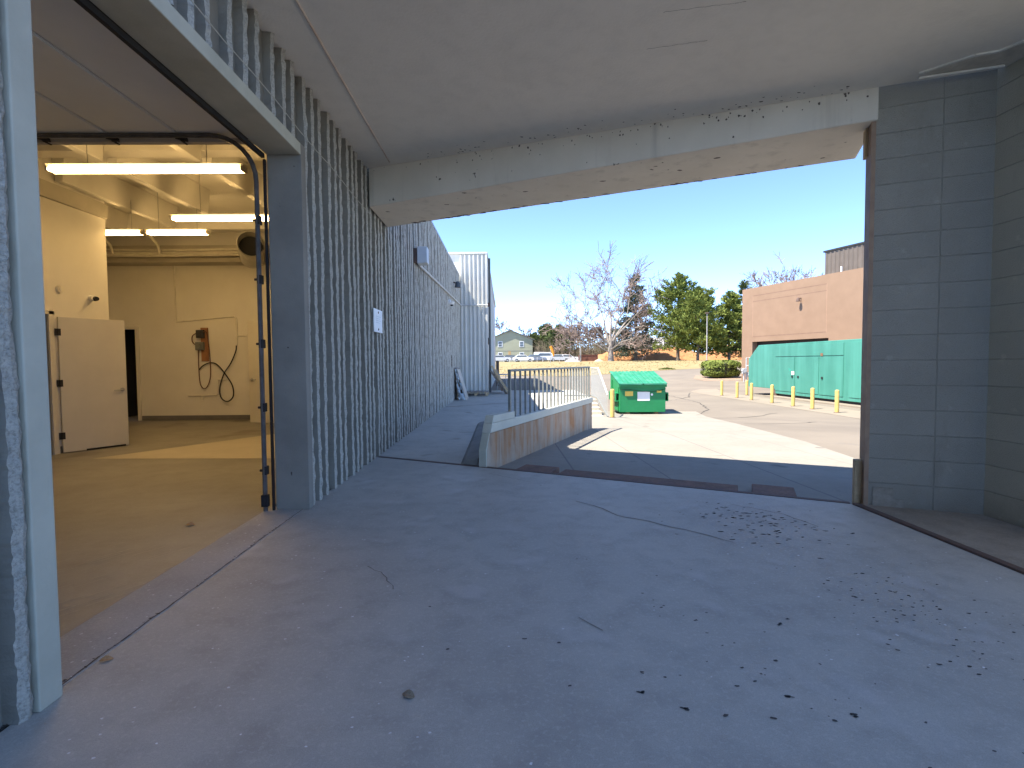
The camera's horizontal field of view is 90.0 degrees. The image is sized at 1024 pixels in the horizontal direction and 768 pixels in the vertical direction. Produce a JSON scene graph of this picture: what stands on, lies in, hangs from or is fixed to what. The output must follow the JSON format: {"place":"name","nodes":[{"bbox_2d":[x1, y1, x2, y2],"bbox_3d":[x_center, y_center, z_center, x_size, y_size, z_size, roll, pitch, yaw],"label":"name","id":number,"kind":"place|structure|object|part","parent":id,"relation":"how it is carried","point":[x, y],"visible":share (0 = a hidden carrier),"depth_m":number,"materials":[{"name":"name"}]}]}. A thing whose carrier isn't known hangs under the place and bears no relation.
{"place":"outdoors","nodes":[
{"label":"outdoors","id":0,"kind":"place"},
{"bbox_2d":[52,416,276,636],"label":"warehouse floor","id":1,"kind":"structure","parent":0,"point":[124,515],"depth_m":5.25,"materials":[{"name":"concrete"}]},
{"bbox_2d":[377,390,596,465],"bbox_3d":[0.525,1.154,16.253,5.378,0.900,18.640,0,2,-1],"label":"landing","id":2,"kind":"object","parent":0,"point":[445,434],"visible":0.37,"depth_m":11.41,"materials":[{"name":"concrete"}]},
{"bbox_2d":[454,367,468,399],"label":"wrapped panels","id":3,"kind":"object","parent":2,"relation":"on","point":[462,394],"visible":1,"depth_m":19.17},
{"bbox_2d":[461,421,483,464],"bbox_3d":[-0.623,0.961,9.274,0.256,0.098,4.660,0,2,-1],"label":"ramp strip","id":4,"kind":"object","parent":2,"relation":"on","point":[471,456],"visible":0.71,"depth_m":7.94,"materials":[{"name":"concrete"}]},
{"bbox_2d":[467,390,488,395],"bbox_3d":[-1.509,0.399,21.717,1.000,0.175,1.200,0,2,-1],"label":"pallet","id":5,"kind":"object","parent":2,"relation":"on","point":[477,392],"visible":0.81,"depth_m":21.63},
{"bbox_2d":[490,365,507,393],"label":"leaning boards","id":6,"kind":"object","parent":2,"relation":"on","point":[501,381],"visible":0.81,"depth_m":22.51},
{"bbox_2d":[565,367,607,416],"bbox_3d":[2.637,0.461,18.684,1.102,2.114,3.231,0,2,-1],"label":"railing","id":7,"kind":"object","parent":2,"relation":"on","point":[605,401],"visible":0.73,"depth_m":18.90,"materials":[{"name":"metal"}]},
{"bbox_2d":[0,457,1023,767],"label":"dock floor","id":8,"kind":"structure","parent":0,"point":[502,619],"depth_m":2.53,"materials":[{"name":"concrete"}]},
{"bbox_2d":[99,655,113,660],"bbox_3d":[-1.924,1.304,2.429,0.056,0.013,0.039,-2,12,-29],"label":"dead leaf","id":9,"kind":"object","parent":8,"relation":"on","point":[106,658],"visible":1,"depth_m":2.43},
{"bbox_2d":[402,689,414,697],"bbox_3d":[-0.435,1.304,2.151,0.058,0.014,0.041,0,11,16],"label":"dead leaf","id":10,"kind":"object","parent":8,"relation":"on","point":[409,693],"visible":1,"depth_m":2.15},
{"bbox_2d":[379,456,849,503],"bbox_3d":[0.657,1.273,6.345,5.926,0.306,0.060,1,3,27],"label":"steel floor edge","id":11,"kind":"object","parent":8,"relation":"attached to","point":[816,499],"visible":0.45,"depth_m":5.89,"materials":[{"name":"metal"}]},
{"bbox_2d":[852,503,1023,574],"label":"steel floor edge","id":12,"kind":"object","parent":8,"relation":"attached to","point":[1018,569],"visible":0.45,"depth_m":3.90,"materials":[{"name":"metal"}]},
{"bbox_2d":[495,330,534,361],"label":"house","id":13,"kind":"structure","parent":0,"point":[510,342],"depth_m":121.72,"materials":[{"name":"green"}]},
{"bbox_2d":[498,341,502,346],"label":"window","id":14,"kind":"structure","parent":13,"relation":"in","point":[500,343],"depth_m":121.60,"materials":[{"name":"glass"}]},
{"bbox_2d":[519,341,523,346],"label":"window","id":15,"kind":"structure","parent":13,"relation":"in","point":[521,343],"depth_m":121.69,"materials":[{"name":"glass"}]},
{"bbox_2d":[495,360,741,375],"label":"lawn","id":16,"kind":"structure","parent":0,"point":[621,365],"depth_m":74.03,"materials":[{"name":"plant"}]},
{"bbox_2d":[498,357,570,361],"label":"rail fence","id":17,"kind":"object","parent":16,"relation":"on","point":[520,358],"visible":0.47,"depth_m":96.92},
{"bbox_2d":[550,346,553,362],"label":"windsock","id":18,"kind":"object","parent":16,"relation":"on","point":[551,349],"visible":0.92,"depth_m":85.80,"materials":[{"name":"fabric"}]},
{"bbox_2d":[565,358,578,361],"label":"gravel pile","id":19,"kind":"object","parent":16,"relation":"on","point":[572,360],"visible":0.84,"depth_m":90.39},
{"bbox_2d":[578,355,597,360],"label":"roll off container","id":20,"kind":"object","parent":16,"relation":"on","point":[589,357],"visible":0.77,"depth_m":90.10,"materials":[{"name":"metal"}]},
{"bbox_2d":[538,241,682,361],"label":"bare tree","id":21,"kind":"object","parent":16,"relation":"on","point":[610,341],"visible":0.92,"depth_m":90.92,"materials":[{"name":"grey plant"}]},
{"bbox_2d":[611,273,661,360],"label":"evergreen tree","id":22,"kind":"object","parent":16,"relation":"on","point":[626,350],"visible":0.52,"depth_m":96.12,"materials":[{"name":"plant"}]},
{"bbox_2d":[648,272,701,360],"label":"evergreen tree","id":23,"kind":"object","parent":16,"relation":"on","point":[677,288],"visible":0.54,"depth_m":87.30,"materials":[{"name":"plant"}]},
{"bbox_2d":[664,284,728,359],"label":"evergreen tree","id":24,"kind":"object","parent":16,"relation":"on","point":[700,301],"visible":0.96,"depth_m":82.09,"materials":[{"name":"plant"}]},
{"bbox_2d":[705,312,708,360],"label":"street lamp","id":25,"kind":"object","parent":16,"relation":"on","point":[707,313],"visible":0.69,"depth_m":70.66,"materials":[{"name":"metal"}]},
{"bbox_2d":[701,290,741,359],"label":"evergreen tree","id":26,"kind":"object","parent":16,"relation":"on","point":[732,302],"visible":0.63,"depth_m":84.72,"materials":[{"name":"plant"}]},
{"bbox_2d":[731,279,753,348],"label":"evergreen tree","id":27,"kind":"object","parent":16,"relation":"on","point":[743,286],"visible":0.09,"depth_m":91.62,"materials":[{"name":"plant"}]},
{"bbox_2d":[739,251,824,287],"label":"bare tree","id":28,"kind":"object","parent":16,"relation":"on","point":[760,284],"visible":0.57,"depth_m":99.24,"materials":[{"name":"grey plant"}]},
{"bbox_2d":[432,146,865,351],"label":"sky","id":29,"kind":"structure","parent":0,"point":[711,232],"materials":[{"name":"blue"}]},
{"bbox_2d":[598,345,741,360],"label":"dirt bank","id":30,"kind":"structure","parent":0,"point":[665,355],"depth_m":101.31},
{"bbox_2d":[492,361,860,458],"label":"asphalt lot","id":31,"kind":"structure","parent":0,"point":[838,433],"depth_m":21.51,"materials":[{"name":"asphalt"}]},
{"bbox_2d":[0,0,460,731],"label":"warehouse","id":32,"kind":"structure","parent":31,"relation":"on","point":[354,392],"depth_m":5.80,"materials":[{"name":"grey paint"}]},
{"bbox_2d":[55,285,63,292],"bbox_3d":[-7.211,-1.514,8.168,0.036,0.140,0.140,0,2,-1],"label":"smoke alarm","id":33,"kind":"object","parent":32,"relation":"attached to","point":[59,288],"visible":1,"depth_m":8.14,"materials":[{"name":"plastic"}]},
{"bbox_2d":[54,317,128,452],"bbox_3d":[-6.962,0.006,8.505,0.170,2.170,0.960,1,3,30],"label":"door","id":34,"kind":"structure","parent":32,"relation":"attached to","point":[92,382],"depth_m":8.48,"materials":[{"name":"beige paint"}]},
{"bbox_2d":[88,295,98,300],"bbox_3d":[-7.166,-1.469,8.774,0.181,0.100,0.111,0,3,20],"label":"wall camera","id":35,"kind":"object","parent":32,"relation":"attached to","point":[93,298],"depth_m":8.74,"materials":[{"name":"white paint"}]},
{"bbox_2d":[106,239,113,253],"bbox_3d":[-9.458,-3.301,11.739,0.082,0.516,0.654,0,3,13],"label":"pipe","id":36,"kind":"object","parent":32,"relation":"attached to","point":[110,246],"visible":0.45,"depth_m":11.98,"materials":[{"name":"metal"}]},
{"bbox_2d":[105,202,145,235],"bbox_3d":[-7.440,-3.225,9.523,1.170,0.894,0.147,0,2,-1],"label":"fluorescent light","id":37,"kind":"object","parent":32,"relation":"hanging from","point":[131,231],"visible":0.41,"depth_m":9.49,"materials":[{"name":"metal"}]},
{"bbox_2d":[43,145,248,174],"bbox_3d":[-4.599,-3.115,6.436,2.480,0.894,0.147,0,2,-1],"label":"fluorescent light","id":38,"kind":"object","parent":32,"relation":"hanging from","point":[105,168],"visible":0.93,"depth_m":6.40,"materials":[{"name":"metal"}]},
{"bbox_2d":[0,507,303,729],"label":"door sill","id":39,"kind":"structure","parent":32,"relation":"attached to","point":[84,646],"depth_m":3.08,"materials":[{"name":"concrete"}]},
{"bbox_2d":[31,0,275,511],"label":"overhead door","id":40,"kind":"structure","parent":32,"relation":"attached to","point":[101,77],"depth_m":4.13,"materials":[{"name":"metal"}]},
{"bbox_2d":[148,235,160,253],"bbox_3d":[-8.358,-3.311,11.757,0.092,0.522,0.660,0,3,13],"label":"pipe","id":41,"kind":"object","parent":32,"relation":"attached to","point":[156,244],"visible":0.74,"depth_m":11.95,"materials":[{"name":"metal"}]},
{"bbox_2d":[106,253,239,256],"bbox_3d":[-8.249,-3.034,12.062,3.700,0.084,0.064,0,2,-1],"label":"pipe","id":42,"kind":"object","parent":32,"relation":"attached to","point":[167,255],"visible":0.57,"depth_m":12.04,"materials":[{"name":"metal"}]},
{"bbox_2d":[144,192,211,235],"bbox_3d":[-6.235,-3.235,9.540,1.180,0.894,0.147,0,2,-1],"label":"fluorescent light","id":43,"kind":"object","parent":32,"relation":"hanging from","point":[150,232],"visible":0.98,"depth_m":9.51,"materials":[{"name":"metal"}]},
{"bbox_2d":[106,248,268,250],"bbox_3d":[-7.903,-3.203,12.210,4.400,0.084,0.064,0,2,-1],"label":"pipe","id":44,"kind":"object","parent":32,"relation":"attached to","point":[218,249],"visible":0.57,"depth_m":12.18,"materials":[{"name":"metal"}]},
{"bbox_2d":[106,251,269,253],"bbox_3d":[-7.652,-3.123,12.167,4.900,0.084,0.064,0,2,-1],"label":"pipe","id":45,"kind":"object","parent":32,"relation":"attached to","point":[207,252],"visible":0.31,"depth_m":12.14,"materials":[{"name":"metal"}]},
{"bbox_2d":[191,328,210,388],"bbox_3d":[-7.761,-0.638,12.790,0.447,1.537,0.160,0,2,-1],"label":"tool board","id":46,"kind":"object","parent":32,"relation":"attached to","point":[203,344],"visible":1,"depth_m":12.81,"materials":[{"name":"wood"}]},
{"bbox_2d":[199,345,236,401],"bbox_3d":[-7.361,-0.253,12.815,0.976,1.416,0.069,0,2,0],"label":"black hose","id":47,"kind":"object","parent":46,"relation":"hanging from","point":[223,375],"visible":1,"depth_m":12.81,"materials":[{"name":"rubber"}]},
{"bbox_2d":[188,379,225,399],"bbox_3d":[-7.660,0.141,12.862,0.950,0.540,0.055,0,2,-1],"label":"wall conduit","id":48,"kind":"object","parent":32,"relation":"attached to","point":[210,394],"depth_m":12.86,"materials":[{"name":"metal"}]},
{"bbox_2d":[173,266,247,345],"bbox_3d":[-7.360,-1.946,12.794,2.118,2.010,0.039,0,2,-1],"label":"wall conduit","id":49,"kind":"object","parent":32,"relation":"attached to","point":[176,321],"depth_m":12.79,"materials":[{"name":"metal"}]},
{"bbox_2d":[168,173,268,221],"bbox_3d":[-4.511,-3.209,8.636,2.480,0.894,0.147,0,2,-1],"label":"fluorescent light","id":50,"kind":"object","parent":32,"relation":"hanging from","point":[210,217],"visible":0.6,"depth_m":8.59,"materials":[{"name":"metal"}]},
{"bbox_2d":[236,231,264,267],"bbox_3d":[-5.835,-2.977,11.474,0.550,0.550,1.512,-2,3,-26],"label":"round duct","id":51,"kind":"object","parent":32,"relation":"attached to","point":[246,243],"visible":0.84,"depth_m":11.09,"materials":[{"name":"metal"}]},
{"bbox_2d":[247,321,273,422],"bbox_3d":[-5.824,-0.275,12.041,0.930,2.388,0.108,0,3,17],"label":"door","id":52,"kind":"structure","parent":32,"relation":"attached to","point":[254,378],"depth_m":12.11,"materials":[{"name":"beige paint"}]},
{"bbox_2d":[191,0,370,214],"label":"cable","id":53,"kind":"object","parent":32,"relation":"attached to","point":[269,92],"visible":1,"depth_m":4.01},
{"bbox_2d":[373,308,382,332],"bbox_3d":[-1.986,-0.934,7.599,0.018,0.340,0.500,0,2,-1],"label":"wall sign","id":54,"kind":"object","parent":32,"relation":"attached to","point":[377,320],"visible":1,"depth_m":7.54,"materials":[{"name":"metal"}]},
{"bbox_2d":[413,246,428,265],"bbox_3d":[-1.946,-2.736,10.966,0.290,0.359,0.280,0,2,-1],"label":"wall light","id":55,"kind":"object","parent":32,"relation":"attached to","point":[420,255],"visible":1,"depth_m":10.83,"materials":[{"name":"metal"}]},
{"bbox_2d":[419,266,487,305],"bbox_3d":[-1.561,-3.022,16.681,1.193,0.376,11.106,0,2,-1],"label":"conduit","id":56,"kind":"object","parent":32,"relation":"attached to","point":[430,275],"visible":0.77,"depth_m":15.60,"materials":[{"name":"metal"}]},
{"bbox_2d":[453,281,460,287],"bbox_3d":[-2.055,-3.713,19.101,0.288,0.223,0.240,0,2,-1],"label":"floodlight","id":57,"kind":"object","parent":32,"relation":"attached to","point":[457,284],"visible":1,"depth_m":19.03,"materials":[{"name":"metal"}]},
{"bbox_2d":[247,0,1023,226],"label":"canopy","id":58,"kind":"object","parent":32,"relation":"attached to","point":[439,109],"visible":1,"depth_m":4.74,"materials":[{"name":"paint"}]},
{"bbox_2d":[448,252,495,393],"bbox_3d":[-2.119,-2.881,33.070,2.060,6.570,21.620,0,2,-1],"label":"metal annex","id":59,"kind":"object","parent":31,"relation":"on","point":[477,337],"visible":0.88,"depth_m":22.32,"materials":[{"name":"metal"}]},
{"bbox_2d":[496,361,498,385],"bbox_3d":[-0.870,-0.515,30.997,0.180,1.800,0.180,0,2,-1],"label":"square post","id":60,"kind":"object","parent":31,"relation":"on","point":[497,365],"visible":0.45,"depth_m":30.89,"materials":[{"name":"metal"}]},
{"bbox_2d":[495,355,511,361],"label":"parked car","id":61,"kind":"object","parent":31,"relation":"on","point":[502,358],"visible":0.6,"depth_m":105.00,"materials":[{"name":"silver paint"}]},
{"bbox_2d":[495,316,512,335],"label":"bare tree","id":62,"kind":"object","parent":31,"relation":"on","point":[497,327],"visible":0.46,"depth_m":150.84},
{"bbox_2d":[505,355,519,361],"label":"parked car","id":63,"kind":"object","parent":31,"relation":"on","point":[510,356],"visible":0.25,"depth_m":107.00,"materials":[{"name":"paint"}]},
{"bbox_2d":[513,355,533,361],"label":"parked car","id":64,"kind":"object","parent":31,"relation":"on","point":[521,356],"visible":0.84,"depth_m":105.04,"materials":[{"name":"white paint"}]},
{"bbox_2d":[517,325,538,336],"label":"bare tree","id":65,"kind":"object","parent":31,"relation":"on","point":[528,331],"visible":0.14,"depth_m":162.30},
{"bbox_2d":[527,332,538,361],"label":"evergreen tree","id":66,"kind":"object","parent":31,"relation":"on","point":[530,334],"visible":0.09,"depth_m":127.21,"materials":[{"name":"plant"}]},
{"bbox_2d":[528,355,546,361],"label":"parked car","id":67,"kind":"object","parent":31,"relation":"on","point":[536,356],"visible":0.69,"depth_m":106.09,"materials":[{"name":"blue paint"}]},
{"bbox_2d":[531,323,552,360],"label":"evergreen tree","id":68,"kind":"object","parent":31,"relation":"on","point":[536,337],"visible":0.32,"depth_m":123.68,"materials":[{"name":"plant"}]},
{"bbox_2d":[534,352,551,361],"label":"parked van","id":69,"kind":"object","parent":31,"relation":"on","point":[544,354],"visible":0.36,"depth_m":108.08,"materials":[{"name":"white paint"}]},
{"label":"side window","id":70,"kind":"part","parent":69,"relation":"part of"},
{"bbox_2d":[548,355,568,360],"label":"parked car","id":71,"kind":"object","parent":31,"relation":"on","point":[554,357],"visible":0.8,"depth_m":106.16,"materials":[{"name":"silver paint"}]},
{"bbox_2d":[544,324,575,360],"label":"evergreen tree","id":72,"kind":"object","parent":31,"relation":"on","point":[552,337],"visible":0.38,"depth_m":116.52,"materials":[{"name":"plant"}]},
{"bbox_2d":[568,320,601,343],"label":"bare tree","id":73,"kind":"object","parent":31,"relation":"on","point":[588,330],"visible":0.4,"depth_m":135.70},
{"bbox_2d":[571,316,601,347],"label":"bare tree","id":74,"kind":"object","parent":31,"relation":"on","point":[584,326],"visible":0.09,"depth_m":161.12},
{"bbox_2d":[532,336,653,361],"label":"brush thicket","id":75,"kind":"object","parent":31,"relation":"on","point":[587,349],"visible":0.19,"depth_m":114.32,"materials":[{"name":"plant"}]},
{"bbox_2d":[582,325,605,345],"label":"bare tree","id":76,"kind":"object","parent":31,"relation":"on","point":[593,334],"visible":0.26,"depth_m":147.01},
{"bbox_2d":[578,324,618,347],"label":"bare tree","id":77,"kind":"object","parent":31,"relation":"on","point":[600,330],"visible":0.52,"depth_m":119.02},
{"bbox_2d":[621,337,674,349],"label":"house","id":78,"kind":"structure","parent":31,"relation":"on","point":[659,339],"depth_m":130.18,"materials":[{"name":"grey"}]},
{"bbox_2d":[741,357,749,381],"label":"gas meter","id":79,"kind":"object","parent":31,"relation":"on","point":[743,370],"visible":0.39,"depth_m":42.51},
{"bbox_2d":[741,242,863,380],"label":"brown building","id":80,"kind":"structure","parent":31,"relation":"on","point":[828,306],"depth_m":38.20,"materials":[{"name":"beige paint"}]},
{"bbox_2d":[763,395,860,408],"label":"container plinth","id":81,"kind":"structure","parent":31,"relation":"on","point":[823,402],"depth_m":24.56,"materials":[{"name":"concrete"}]},
{"bbox_2d":[749,339,861,404],"bbox_3d":[16.197,-0.615,25.100,2.460,2.960,13.650,-1,2,-3],"label":"green container","id":82,"kind":"object","parent":81,"relation":"on","point":[825,369],"visible":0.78,"depth_m":25.55,"materials":[{"name":"metal"}]},
{"bbox_2d":[775,357,794,391],"bbox_3d":[14.871,-0.532,27.975,0.063,1.850,1.800,-1,2,-3],"label":"door","id":83,"kind":"structure","parent":82,"relation":"in","point":[784,380],"depth_m":27.95,"materials":[{"name":"teal paint"}]},
{"bbox_2d":[796,357,818,393],"bbox_3d":[14.960,-0.448,25.979,0.063,1.850,1.800,-1,2,-3],"label":"door","id":84,"kind":"structure","parent":82,"relation":"in","point":[807,368],"depth_m":25.93,"materials":[{"name":"teal paint"}]},
{"bbox_2d":[819,356,843,396],"bbox_3d":[15.041,-0.372,24.172,0.063,1.850,1.680,-1,2,-3],"label":"door","id":85,"kind":"structure","parent":82,"relation":"in","point":[831,369],"depth_m":24.12,"materials":[{"name":"teal paint"}]},
{"bbox_2d":[859,69,997,514],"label":"block wall","id":86,"kind":"structure","parent":31,"relation":"on","point":[929,190],"depth_m":4.64,"materials":[{"name":"concrete"}]},
{"bbox_2d":[863,128,867,159],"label":"timber block","id":87,"kind":"structure","parent":86,"relation":"attached to","point":[865,144],"depth_m":4.88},
{"bbox_2d":[984,57,1023,527],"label":"block wall","id":88,"kind":"structure","parent":31,"relation":"on","point":[1004,481],"depth_m":4.32,"materials":[{"name":"concrete"}]},
{"bbox_2d":[499,411,855,503],"bbox_3d":[3.930,1.252,11.242,14.162,0.592,19.574,0,2,-1],"label":"concrete apron","id":89,"kind":"object","parent":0,"point":[687,445],"visible":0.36,"depth_m":8.19,"materials":[{"name":"concrete"}]},
{"bbox_2d":[479,397,592,466],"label":"ramp wall","id":90,"kind":"structure","parent":89,"relation":"on","point":[508,437],"depth_m":8.26,"materials":[{"name":"grey concrete"}]},
{"bbox_2d":[508,366,589,415],"bbox_3d":[0.886,0.053,9.862,0.050,0.744,4.820,1,3,23],"label":"railing","id":91,"kind":"object","parent":90,"relation":"on","point":[520,398],"visible":0.84,"depth_m":9.21,"materials":[{"name":"metal"}]},
{"bbox_2d":[517,464,558,472],"bbox_3d":[0.340,1.334,6.749,0.503,0.454,0.360,1,3,27],"label":"dock bumper","id":92,"kind":"object","parent":89,"relation":"on","point":[550,469],"visible":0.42,"depth_m":6.72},
{"bbox_2d":[592,403,602,415],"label":"stairs","id":93,"kind":"structure","parent":89,"relation":"on","point":[596,411],"depth_m":18.28,"materials":[{"name":"concrete"}]},
{"bbox_2d":[610,389,615,417],"bbox_3d":[3.322,0.641,16.943,0.205,0.958,0.210,0,2,-1],"label":"bollard","id":94,"kind":"object","parent":89,"relation":"on","point":[612,403],"visible":0.98,"depth_m":16.89,"materials":[{"name":"metal"}]},
{"bbox_2d":[609,371,667,413],"bbox_3d":[5.028,0.318,20.590,2.060,1.652,1.898,0,2,-1],"label":"dumpster","id":95,"kind":"object","parent":89,"relation":"on","point":[639,391],"visible":0.91,"depth_m":19.78,"materials":[{"name":"green paint"}]},
{"bbox_2d":[560,469,737,490],"bbox_3d":[1.559,1.353,6.089,2.070,0.454,0.280,1,3,27],"label":"dock bumper","id":96,"kind":"object","parent":89,"relation":"on","point":[658,480],"visible":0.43,"depth_m":6.03,"materials":[{"name":"rubber"}]},
{"bbox_2d":[752,484,796,495],"bbox_3d":[2.821,1.367,5.532,0.420,0.454,0.435,1,3,25],"label":"dock bumper","id":97,"kind":"object","parent":89,"relation":"on","point":[776,490],"visible":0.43,"depth_m":5.50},
{"bbox_2d":[852,459,861,503],"bbox_3d":[3.392,1.050,5.030,0.070,0.620,0.100,1,3,24],"label":"timber post","id":98,"kind":"object","parent":89,"relation":"on","point":[857,482],"visible":0.51,"depth_m":4.99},
{"bbox_2d":[693,374,741,380],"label":"curb","id":99,"kind":"structure","parent":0,"point":[701,377],"depth_m":47.26,"materials":[{"name":"beige concrete"}]},
{"bbox_2d":[700,359,741,377],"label":"hedge","id":100,"kind":"object","parent":99,"relation":"on","point":[724,368],"visible":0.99,"depth_m":47.52,"materials":[{"name":"green plant"}]},
{"bbox_2d":[691,389,859,418],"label":"sidewalk","id":101,"kind":"structure","parent":0,"point":[822,409],"depth_m":23.78,"materials":[{"name":"concrete"}]},
{"bbox_2d":[720,381,723,395],"bbox_3d":[12.428,0.241,30.324,0.219,0.898,0.225,0,2,-1],"label":"bollard","id":102,"kind":"object","parent":101,"relation":"on","point":[721,391],"visible":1,"depth_m":30.26,"materials":[{"name":"metal"}]},
{"bbox_2d":[735,382,738,397],"bbox_3d":[12.458,0.324,28.326,0.219,0.898,0.225,0,2,-1],"label":"bollard","id":103,"kind":"object","parent":101,"relation":"on","point":[737,389],"visible":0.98,"depth_m":28.27,"materials":[{"name":"metal"}]},
{"bbox_2d":[745,380,747,394],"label":"bollard","id":104,"kind":"object","parent":101,"relation":"on","point":[746,393],"visible":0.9,"depth_m":30.48,"materials":[{"name":"metal"}]},
{"bbox_2d":[750,383,752,399],"bbox_3d":[12.482,0.392,26.677,0.219,0.898,0.225,0,2,-1],"label":"bollard","id":105,"kind":"object","parent":101,"relation":"on","point":[751,391],"visible":0.9,"depth_m":26.62,"materials":[{"name":"metal"}]},
{"bbox_2d":[770,385,773,402],"bbox_3d":[12.512,0.477,24.629,0.219,0.898,0.225,0,2,-1],"label":"bollard","id":106,"kind":"object","parent":101,"relation":"on","point":[771,393],"visible":0.91,"depth_m":24.57,"materials":[{"name":"metal"}]},
{"bbox_2d":[791,386,794,405],"bbox_3d":[12.539,0.551,22.831,0.219,0.898,0.225,0,2,-1],"label":"bollard","id":107,"kind":"object","parent":101,"relation":"on","point":[792,395],"visible":0.98,"depth_m":22.78,"materials":[{"name":"metal"}]},
{"bbox_2d":[810,388,814,408],"bbox_3d":[12.579,0.609,21.433,0.219,0.898,0.225,0,2,-1],"label":"bollard","id":108,"kind":"object","parent":101,"relation":"on","point":[812,398],"visible":0.97,"depth_m":21.38,"materials":[{"name":"metal"}]},
{"bbox_2d":[833,390,839,412],"bbox_3d":[12.622,0.673,19.884,0.219,0.898,0.225,0,2,-1],"label":"bollard","id":109,"kind":"object","parent":101,"relation":"on","point":[836,401],"visible":0.98,"depth_m":19.82,"materials":[{"name":"metal"}]},
{"bbox_2d":[865,505,1023,567],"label":"side strip","id":110,"kind":"object","parent":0,"point":[1001,540],"visible":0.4,"depth_m":4.16,"materials":[{"name":"grey concrete"}]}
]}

